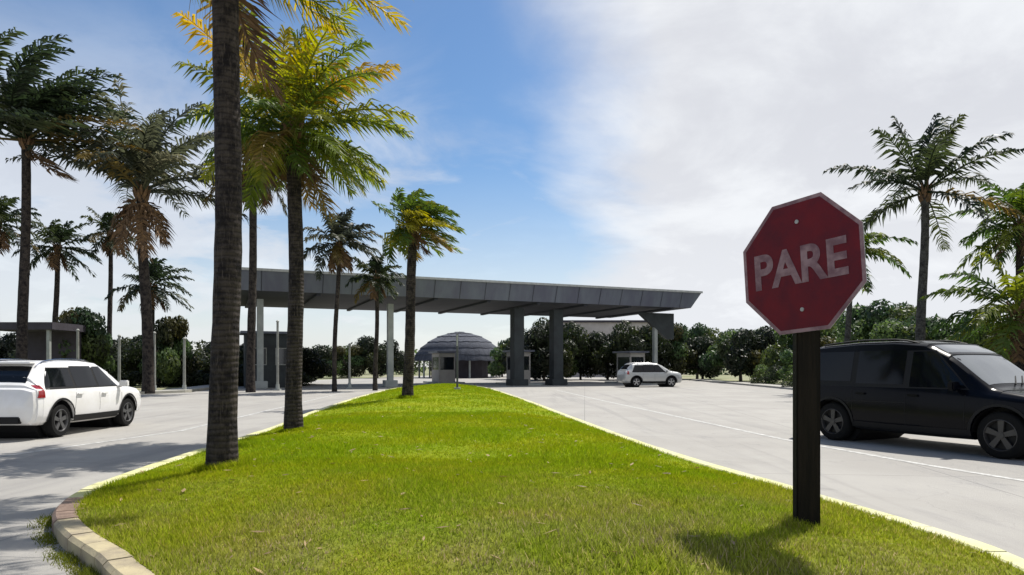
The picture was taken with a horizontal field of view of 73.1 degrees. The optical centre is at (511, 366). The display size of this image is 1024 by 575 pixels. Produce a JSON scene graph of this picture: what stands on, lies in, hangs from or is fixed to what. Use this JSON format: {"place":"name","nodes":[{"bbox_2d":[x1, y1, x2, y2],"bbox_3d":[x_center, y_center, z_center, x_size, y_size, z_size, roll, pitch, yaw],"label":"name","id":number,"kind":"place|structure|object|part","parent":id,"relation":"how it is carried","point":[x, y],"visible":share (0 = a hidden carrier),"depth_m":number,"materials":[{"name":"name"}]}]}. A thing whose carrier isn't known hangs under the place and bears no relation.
{"place":"outdoors","nodes":[
{"label":"outdoors","id":0,"kind":"place"},
{"bbox_2d":[139,385,208,393],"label":"pavement","id":1,"kind":"structure","parent":0,"point":[192,388],"depth_m":40.99,"materials":[{"name":"concrete"}]},
{"bbox_2d":[414,331,500,377],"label":"thatched pavilion","id":2,"kind":"structure","parent":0,"point":[474,358],"depth_m":88.34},
{"bbox_2d":[129,367,791,391],"bbox_3d":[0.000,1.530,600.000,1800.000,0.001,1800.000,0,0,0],"label":"ground","id":3,"kind":"structure","parent":0,"point":[722,377],"depth_m":95.28,"materials":[{"name":"grey concrete"}]},
{"bbox_2d":[0,339,14,360],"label":"tree","id":4,"kind":"object","parent":3,"relation":"on","point":[2,348],"visible":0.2,"depth_m":57.33,"materials":[{"name":"green plant"}]},
{"bbox_2d":[0,332,15,349],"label":"tree","id":5,"kind":"object","parent":3,"relation":"on","point":[7,338],"visible":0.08,"depth_m":59.93,"materials":[{"name":"green plant"}]},
{"bbox_2d":[0,341,15,360],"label":"tree","id":6,"kind":"object","parent":3,"relation":"on","point":[8,347],"visible":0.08,"depth_m":57.78,"materials":[{"name":"green plant"}]},
{"bbox_2d":[0,195,45,255],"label":"palm tree","id":7,"kind":"object","parent":3,"relation":"on","point":[7,231],"visible":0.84,"depth_m":58.21,"materials":[{"name":"green plant"}]},
{"bbox_2d":[0,322,85,360],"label":"roadside shelter","id":8,"kind":"object","parent":3,"relation":"on","point":[45,339],"visible":0.6,"depth_m":48.40,"materials":[{"name":"grey concrete"}]},
{"bbox_2d":[11,215,103,322],"bbox_3d":[-40.565,-5.964,62.115,6.580,15.094,6.508,0,0,-17],"label":"palm tree","id":9,"kind":"object","parent":3,"relation":"on","point":[55,235],"visible":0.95,"depth_m":61.78,"materials":[{"name":"green plant"}]},
{"bbox_2d":[7,349,117,369],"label":"tree","id":10,"kind":"object","parent":3,"relation":"on","point":[11,356],"depth_m":54.28,"materials":[{"name":"green plant"}]},
{"bbox_2d":[0,27,150,360],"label":"palm tree","id":11,"kind":"object","parent":3,"relation":"on","point":[44,111],"visible":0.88,"depth_m":34.35,"materials":[{"name":"green plant"}]},
{"bbox_2d":[76,329,79,360],"bbox_3d":[-27.018,-0.416,43.000,0.360,3.852,0.360,0,0,0],"label":"pole","id":12,"kind":"object","parent":3,"relation":"on","point":[77,343],"visible":0.54,"depth_m":42.94,"materials":[{"name":"metal"}]},
{"bbox_2d":[56,306,116,371],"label":"tree","id":13,"kind":"object","parent":3,"relation":"on","point":[95,344],"visible":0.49,"depth_m":49.15,"materials":[{"name":"green plant"}]},
{"bbox_2d":[80,207,136,336],"bbox_3d":[-36.836,-6.574,64.127,5.574,16.315,5.323,0,0,-30],"label":"palm tree","id":14,"kind":"object","parent":3,"relation":"on","point":[106,246],"visible":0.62,"depth_m":63.81,"materials":[{"name":"green plant"}]},
{"bbox_2d":[102,339,128,370],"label":"tree","id":15,"kind":"object","parent":3,"relation":"on","point":[114,347],"visible":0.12,"depth_m":58.16,"materials":[{"name":"green plant"}]},
{"bbox_2d":[117,334,120,381],"bbox_3d":[-23.870,-0.215,42.000,0.360,3.450,0.360,0,0,0],"label":"pole","id":16,"kind":"object","parent":3,"relation":"on","point":[119,357],"visible":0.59,"depth_m":41.94,"materials":[{"name":"metal"}]},
{"bbox_2d":[110,335,140,354],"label":"tree","id":17,"kind":"object","parent":3,"relation":"on","point":[125,341],"visible":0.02,"depth_m":61.24,"materials":[{"name":"green plant"}]},
{"bbox_2d":[5,73,258,393],"bbox_3d":[-19.877,-7.241,37.788,10.874,17.647,11.230,0,0,17],"label":"palm tree","id":18,"kind":"object","parent":3,"relation":"on","point":[157,162],"visible":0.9,"depth_m":37.32,"materials":[{"name":"green plant"}]},
{"bbox_2d":[104,254,194,329],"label":"palm tree","id":19,"kind":"object","parent":3,"relation":"on","point":[156,274],"visible":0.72,"depth_m":51.65,"materials":[{"name":"green plant"}]},
{"bbox_2d":[153,331,156,389],"bbox_3d":[-20.700,-0.255,40.000,0.360,3.530,0.360,0,0,0],"label":"pole","id":20,"kind":"object","parent":3,"relation":"on","point":[154,335],"visible":0.53,"depth_m":39.95,"materials":[{"name":"metal"}]},
{"bbox_2d":[117,335,202,382],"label":"tree","id":21,"kind":"object","parent":3,"relation":"on","point":[133,361],"visible":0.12,"depth_m":53.99,"materials":[{"name":"green plant"}]},
{"bbox_2d":[137,315,193,384],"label":"tree","id":22,"kind":"object","parent":3,"relation":"on","point":[171,333],"visible":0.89,"depth_m":50.84,"materials":[{"name":"green plant"}]},
{"bbox_2d":[182,337,186,389],"bbox_3d":[-19.441,-0.108,41.000,0.360,3.236,0.360,0,0,0],"label":"pole","id":23,"kind":"object","parent":3,"relation":"on","point":[184,365],"visible":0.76,"depth_m":40.94,"materials":[{"name":"metal"}]},
{"bbox_2d":[191,350,209,374],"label":"tree","id":24,"kind":"object","parent":3,"relation":"on","point":[205,367],"visible":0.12,"depth_m":58.20,"materials":[{"name":"green plant"}]},
{"bbox_2d":[102,368,311,386],"bbox_3d":[-27.456,0.764,51.517,24.231,1.472,2.524,0,0,-13],"label":"ground cover","id":25,"kind":"object","parent":3,"relation":"on","point":[194,378],"visible":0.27,"depth_m":51.68,"materials":[{"name":"green plant"}]},
{"bbox_2d":[201,341,243,371],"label":"tree","id":26,"kind":"object","parent":3,"relation":"on","point":[206,347],"visible":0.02,"depth_m":60.58,"materials":[{"name":"green plant"}]},
{"bbox_2d":[238,343,306,385],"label":"tree","id":27,"kind":"object","parent":3,"relation":"on","point":[241,359],"visible":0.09,"depth_m":54.76,"materials":[{"name":"green plant"}]},
{"bbox_2d":[302,348,331,382],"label":"tree","id":28,"kind":"object","parent":3,"relation":"on","point":[315,367],"visible":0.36,"depth_m":57.12,"materials":[{"name":"green plant"}]},
{"bbox_2d":[304,344,356,377],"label":"tree","id":29,"kind":"object","parent":3,"relation":"on","point":[324,352],"visible":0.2,"depth_m":90.58,"materials":[{"name":"green plant"}]},
{"bbox_2d":[303,203,383,391],"bbox_3d":[-10.163,-4.003,40.902,5.044,11.168,5.438,0,0,0],"label":"palm tree","id":30,"kind":"object","parent":3,"relation":"on","point":[339,259],"visible":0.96,"depth_m":40.83,"materials":[{"name":"green plant"}]},
{"bbox_2d":[325,344,369,377],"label":"tree","id":31,"kind":"object","parent":3,"relation":"on","point":[342,355],"visible":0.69,"depth_m":87.42,"materials":[{"name":"green plant"}]},
{"bbox_2d":[347,335,403,377],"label":"tree","id":32,"kind":"object","parent":3,"relation":"on","point":[367,342],"visible":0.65,"depth_m":88.55,"materials":[{"name":"green plant"}]},
{"bbox_2d":[345,252,406,390],"bbox_3d":[-8.443,-2.786,43.048,3.577,8.736,3.664,0,0,19],"label":"palm tree","id":33,"kind":"object","parent":3,"relation":"on","point":[376,285],"visible":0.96,"depth_m":42.87,"materials":[{"name":"green plant"}]},
{"bbox_2d":[190,340,742,374],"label":"distant wood","id":34,"kind":"object","parent":3,"relation":"on","point":[198,346],"depth_m":127.93,"materials":[{"name":"green plant"}]},
{"bbox_2d":[487,338,509,376],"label":"tree","id":35,"kind":"object","parent":3,"relation":"on","point":[493,369],"visible":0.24,"depth_m":78.91,"materials":[{"name":"green plant"}]},
{"bbox_2d":[501,322,548,379],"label":"tree","id":36,"kind":"object","parent":3,"relation":"on","point":[544,327],"visible":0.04,"depth_m":76.02,"materials":[{"name":"green plant"}]},
{"bbox_2d":[524,326,578,380],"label":"tree","id":37,"kind":"object","parent":3,"relation":"on","point":[539,343],"visible":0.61,"depth_m":70.08,"materials":[{"name":"green plant"}]},
{"bbox_2d":[532,317,590,378],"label":"tree","id":38,"kind":"object","parent":3,"relation":"on","point":[570,329],"visible":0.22,"depth_m":76.16,"materials":[{"name":"green plant"}]},
{"bbox_2d":[563,334,598,379],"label":"tree","id":39,"kind":"object","parent":3,"relation":"on","point":[589,373],"visible":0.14,"depth_m":77.08,"materials":[{"name":"green plant"}]},
{"bbox_2d":[545,320,649,376],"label":"pale building","id":40,"kind":"structure","parent":3,"relation":"on","point":[603,326],"depth_m":99.00,"materials":[{"name":"white concrete"}]},
{"bbox_2d":[579,330,625,379],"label":"tree","id":41,"kind":"object","parent":3,"relation":"on","point":[599,359],"visible":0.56,"depth_m":76.28,"materials":[{"name":"green plant"}]},
{"bbox_2d":[604,320,673,370],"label":"tree","id":42,"kind":"object","parent":3,"relation":"on","point":[632,339],"visible":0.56,"depth_m":74.11,"materials":[{"name":"green plant"}]},
{"bbox_2d":[644,322,688,374],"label":"tree","id":43,"kind":"object","parent":3,"relation":"on","point":[678,358],"visible":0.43,"depth_m":75.20,"materials":[{"name":"green plant"}]},
{"bbox_2d":[678,322,721,378],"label":"tree","id":44,"kind":"object","parent":3,"relation":"on","point":[697,330],"visible":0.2,"depth_m":82.20,"materials":[{"name":"green plant"}]},
{"bbox_2d":[676,335,724,378],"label":"tree","id":45,"kind":"object","parent":3,"relation":"on","point":[698,346],"visible":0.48,"depth_m":77.14,"materials":[{"name":"green plant"}]},
{"bbox_2d":[698,326,766,380],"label":"tree","id":46,"kind":"object","parent":3,"relation":"on","point":[712,357],"visible":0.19,"depth_m":70.85,"materials":[{"name":"green plant"}]},
{"bbox_2d":[717,325,787,381],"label":"tree","id":47,"kind":"object","parent":3,"relation":"on","point":[745,355],"visible":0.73,"depth_m":62.53,"materials":[{"name":"green plant"}]},
{"bbox_2d":[759,317,853,373],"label":"tree","id":48,"kind":"object","parent":3,"relation":"on","point":[785,338],"visible":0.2,"depth_m":57.77,"materials":[{"name":"green plant"}]},
{"bbox_2d":[777,336,835,381],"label":"tree","id":49,"kind":"object","parent":3,"relation":"on","point":[785,357],"visible":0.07,"depth_m":52.72,"materials":[{"name":"green plant"}]},
{"bbox_2d":[835,298,935,343],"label":"tree","id":50,"kind":"object","parent":3,"relation":"on","point":[865,320],"visible":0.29,"depth_m":46.53,"materials":[{"name":"green plant"}]},
{"bbox_2d":[869,313,953,341],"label":"tree","id":51,"kind":"object","parent":3,"relation":"on","point":[894,328],"visible":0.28,"depth_m":39.43,"materials":[{"name":"green plant"}]},
{"bbox_2d":[823,113,1023,340],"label":"palm tree","id":52,"kind":"object","parent":3,"relation":"on","point":[932,157],"visible":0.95,"depth_m":32.70,"materials":[{"name":"green plant"}]},
{"bbox_2d":[919,252,1023,370],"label":"palm tree","id":53,"kind":"object","parent":3,"relation":"on","point":[1009,336],"visible":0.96,"depth_m":26.79,"materials":[{"name":"green plant"}]},
{"bbox_2d":[943,316,1006,358],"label":"tree","id":54,"kind":"object","parent":3,"relation":"on","point":[980,337],"visible":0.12,"depth_m":35.61,"materials":[{"name":"green plant"}]},
{"bbox_2d":[949,182,1023,304],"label":"palm tree","id":55,"kind":"object","parent":3,"relation":"on","point":[1005,238],"visible":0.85,"depth_m":33.88,"materials":[{"name":"green plant"}]},
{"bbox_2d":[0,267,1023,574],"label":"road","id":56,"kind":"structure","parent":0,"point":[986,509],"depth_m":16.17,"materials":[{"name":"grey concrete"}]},
{"bbox_2d":[27,512,100,574],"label":"gutter weeds","id":57,"kind":"object","parent":56,"relation":"on","point":[87,570],"visible":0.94,"depth_m":5.41,"materials":[{"name":"green plant"}]},
{"bbox_2d":[0,359,140,437],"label":"car","id":58,"kind":"object","parent":56,"relation":"on","point":[49,398],"visible":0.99,"depth_m":14.71,"materials":[{"name":"white paint"}]},
{"bbox_3d":[-10.471,0.163,14.141,1.240,0.346,0.340,0,0,-2],"label":"rear window","id":59,"kind":"part","parent":58,"relation":"part of","materials":[{"name":"black glass"}]},
{"bbox_3d":[-9.677,0.235,14.672,0.184,0.390,0.960,0,0,-2],"label":"side window","id":60,"kind":"part","parent":58,"relation":"part of","materials":[{"name":"black glass"}]},
{"bbox_3d":[-9.702,0.218,15.631,0.189,0.455,0.800,0,0,-2],"label":"side window","id":61,"kind":"part","parent":58,"relation":"part of","materials":[{"name":"black glass"}]},
{"bbox_3d":[-9.737,0.228,16.511,0.200,0.455,0.800,0,0,-1],"label":"side window","id":62,"kind":"part","parent":58,"relation":"part of","materials":[{"name":"black glass"}]},
{"bbox_2d":[0,390,352,456],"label":"lane line","id":63,"kind":"object","parent":56,"relation":"on","point":[152,434],"visible":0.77,"depth_m":14.75,"materials":[{"name":"white paint"}]},
{"bbox_2d":[193,121,287,392],"bbox_3d":[-15.367,-6.289,40.419,6.709,15.741,6.467,0,0,0],"label":"palm tree","id":64,"kind":"object","parent":56,"relation":"on","point":[250,355],"visible":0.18,"depth_m":39.82,"materials":[{"name":"green plant"}]},
{"bbox_2d":[240,331,286,387],"bbox_3d":[-17.542,-0.480,50.000,4.000,3.960,3.600,0,0,-23],"label":"gatehouse","id":65,"kind":"object","parent":56,"relation":"on","point":[270,357],"visible":0.38,"depth_m":48.65,"materials":[{"name":"metal"}]},
{"bbox_2d":[255,348,266,364],"bbox_3d":[-17.767,-0.700,48.233,1.220,1.220,0.115,0,0,-23],"label":"window","id":66,"kind":"structure","parent":65,"relation":"in","point":[265,349],"depth_m":48.39,"materials":[{"name":"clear glass"}]},
{"bbox_2d":[275,348,285,364],"bbox_3d":[-16.112,-0.700,48.938,1.220,1.220,0.115,0,0,-23],"label":"window","id":67,"kind":"structure","parent":65,"relation":"in","point":[282,351],"depth_m":48.84,"materials":[{"name":"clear glass"}]},
{"bbox_2d":[274,320,280,390],"bbox_3d":[-14.584,-0.685,43.000,0.360,4.389,0.360,0,0,0],"label":"pole","id":68,"kind":"object","parent":56,"relation":"on","point":[277,358],"visible":1,"depth_m":42.94,"materials":[{"name":"metal"}]},
{"bbox_2d":[346,343,352,388],"bbox_3d":[-10.810,-0.014,46.000,0.360,3.048,0.360,0,0,0],"label":"pole","id":69,"kind":"object","parent":56,"relation":"on","point":[349,368],"visible":0.96,"depth_m":45.95,"materials":[{"name":"metal"}]},
{"bbox_2d":[423,351,464,383],"bbox_3d":[-6.148,0.105,62.000,2.400,2.870,5.000,0,0,-23],"label":"toll booth","id":70,"kind":"object","parent":56,"relation":"on","point":[443,366],"visible":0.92,"depth_m":61.07,"materials":[{"name":"grey concrete"}]},
{"bbox_2d":[433,357,453,369],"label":"window","id":71,"kind":"structure","parent":70,"relation":"in","point":[446,363],"depth_m":61.11,"materials":[{"name":"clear glass"}]},
{"bbox_2d":[495,350,542,384],"bbox_3d":[0.522,0.105,57.000,2.100,2.870,5.000,0,0,-23],"label":"toll booth","id":72,"kind":"object","parent":56,"relation":"on","point":[527,364],"visible":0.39,"depth_m":56.19,"materials":[{"name":"grey concrete"}]},
{"bbox_2d":[508,356,528,369],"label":"window","id":73,"kind":"structure","parent":72,"relation":"in","point":[526,358],"depth_m":56.18,"materials":[{"name":"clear glass"}]},
{"bbox_2d":[52,386,1023,574],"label":"island kerb","id":74,"kind":"structure","parent":56,"relation":"on","point":[87,545],"depth_m":5.74,"materials":[{"name":"paint"}]},
{"bbox_2d":[604,351,648,383],"bbox_3d":[10.472,0.105,61.000,2.400,2.870,5.000,0,0,-23],"label":"toll booth","id":75,"kind":"object","parent":56,"relation":"on","point":[624,357],"visible":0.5,"depth_m":60.23,"materials":[{"name":"grey concrete"}]},
{"bbox_2d":[618,357,642,369],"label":"window","id":76,"kind":"structure","parent":75,"relation":"in","point":[622,361],"depth_m":60.33,"materials":[{"name":"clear glass"}]},
{"bbox_2d":[617,362,681,386],"bbox_3d":[10.115,0.641,50.898,4.520,1.867,2.244,0,0,-12],"label":"car","id":77,"kind":"object","parent":56,"relation":"on","point":[637,374],"visible":1,"depth_m":50.04,"materials":[{"name":"silver metal"}]},
{"bbox_3d":[9.022,0.150,49.835,0.800,0.440,0.178,0,0,-12],"label":"side window","id":78,"kind":"part","parent":77,"relation":"part of","materials":[{"name":"black glass"}]},
{"bbox_3d":[9.883,0.135,50.020,0.800,0.510,0.191,0,0,-12],"label":"side window","id":79,"kind":"part","parent":77,"relation":"part of","materials":[{"name":"black glass"}]},
{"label":"side window","id":80,"kind":"part","parent":77,"relation":"part of","materials":[{"name":"black glass"}]},
{"bbox_2d":[558,390,1023,480],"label":"lane line","id":81,"kind":"object","parent":56,"relation":"on","point":[826,446],"visible":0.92,"depth_m":12.15,"materials":[{"name":"white paint"}]},
{"bbox_2d":[820,339,1023,459],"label":"van","id":82,"kind":"object","parent":56,"relation":"on","point":[894,388],"visible":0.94,"depth_m":12.45,"materials":[{"name":"black paint"}]},
{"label":"side window","id":83,"kind":"part","parent":82,"relation":"part of","materials":[{"name":"black glass"}]},
{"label":"side window","id":84,"kind":"part","parent":82,"relation":"part of","materials":[{"name":"black glass"}]},
{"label":"side window","id":85,"kind":"part","parent":82,"relation":"part of","materials":[{"name":"black glass"}]},
{"bbox_2d":[0,0,1023,366],"label":"sky","id":86,"kind":"structure","parent":0,"point":[613,143],"materials":[{"name":"blue"}]},
{"bbox_2d":[74,383,1023,574],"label":"lawn","id":87,"kind":"structure","parent":0,"point":[378,562],"depth_m":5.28,"materials":[{"name":"green plant"}]},
{"bbox_2d":[171,0,417,429],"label":"palm tree","id":88,"kind":"object","parent":87,"relation":"on","point":[284,157],"visible":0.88,"depth_m":14.03,"materials":[{"name":"green plant"}]},
{"bbox_2d":[187,0,412,466],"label":"palm tree","id":89,"kind":"object","parent":87,"relation":"on","point":[228,17],"visible":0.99,"depth_m":8.49,"materials":[{"name":"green plant"}]},
{"bbox_2d":[371,187,465,395],"bbox_3d":[-3.263,-2.700,25.991,3.543,7.976,3.277,0,0,39],"label":"palm tree","id":90,"kind":"object","parent":87,"relation":"on","point":[417,213],"visible":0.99,"depth_m":25.81,"materials":[{"name":"green plant"}]},
{"bbox_2d":[454,334,459,388],"bbox_3d":[-2.850,-0.230,36.000,0.300,2.960,0.300,0,0,0],"label":"pole","id":91,"kind":"object","parent":87,"relation":"on","point":[456,387],"visible":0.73,"depth_m":35.95,"materials":[{"name":"grey metal"}]},
{"bbox_2d":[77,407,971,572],"bbox_3d":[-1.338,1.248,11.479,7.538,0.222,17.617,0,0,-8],"label":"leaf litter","id":92,"kind":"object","parent":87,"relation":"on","point":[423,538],"visible":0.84,"depth_m":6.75,"materials":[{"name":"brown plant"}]},
{"bbox_2d":[743,192,866,525],"bbox_3d":[2.326,0.084,5.378,0.298,2.771,1.053,0,0,-32],"label":"stop sign","id":93,"kind":"object","parent":87,"relation":"on","point":[805,271],"visible":0.96,"depth_m":5.36,"materials":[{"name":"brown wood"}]},
{"bbox_2d":[689,379,792,389],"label":"pavement","id":94,"kind":"structure","parent":0,"point":[750,384],"depth_m":55.38,"materials":[{"name":"concrete"}]},
{"bbox_2d":[749,364,784,384],"bbox_3d":[20.348,0.709,55.018,2.890,1.875,3.075,0,0,-12],"label":"shrub","id":95,"kind":"object","parent":94,"relation":"on","point":[773,375],"visible":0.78,"depth_m":54.81,"materials":[{"name":"green plant"}]},
{"bbox_2d":[781,369,792,386],"bbox_3d":[19.354,0.858,46.029,2.890,1.534,3.075,0,0,0],"label":"shrub","id":96,"kind":"object","parent":94,"relation":"on","point":[790,378],"visible":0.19,"depth_m":46.40,"materials":[{"name":"green plant"}]},
{"bbox_2d":[844,232,917,343],"bbox_3d":[18.657,-2.950,38.144,5.789,9.067,5.504,0,0,0],"label":"palm tree","id":97,"kind":"object","parent":94,"relation":"on","point":[879,251],"visible":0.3,"depth_m":37.18,"materials":[{"name":"green plant"}]}
]}

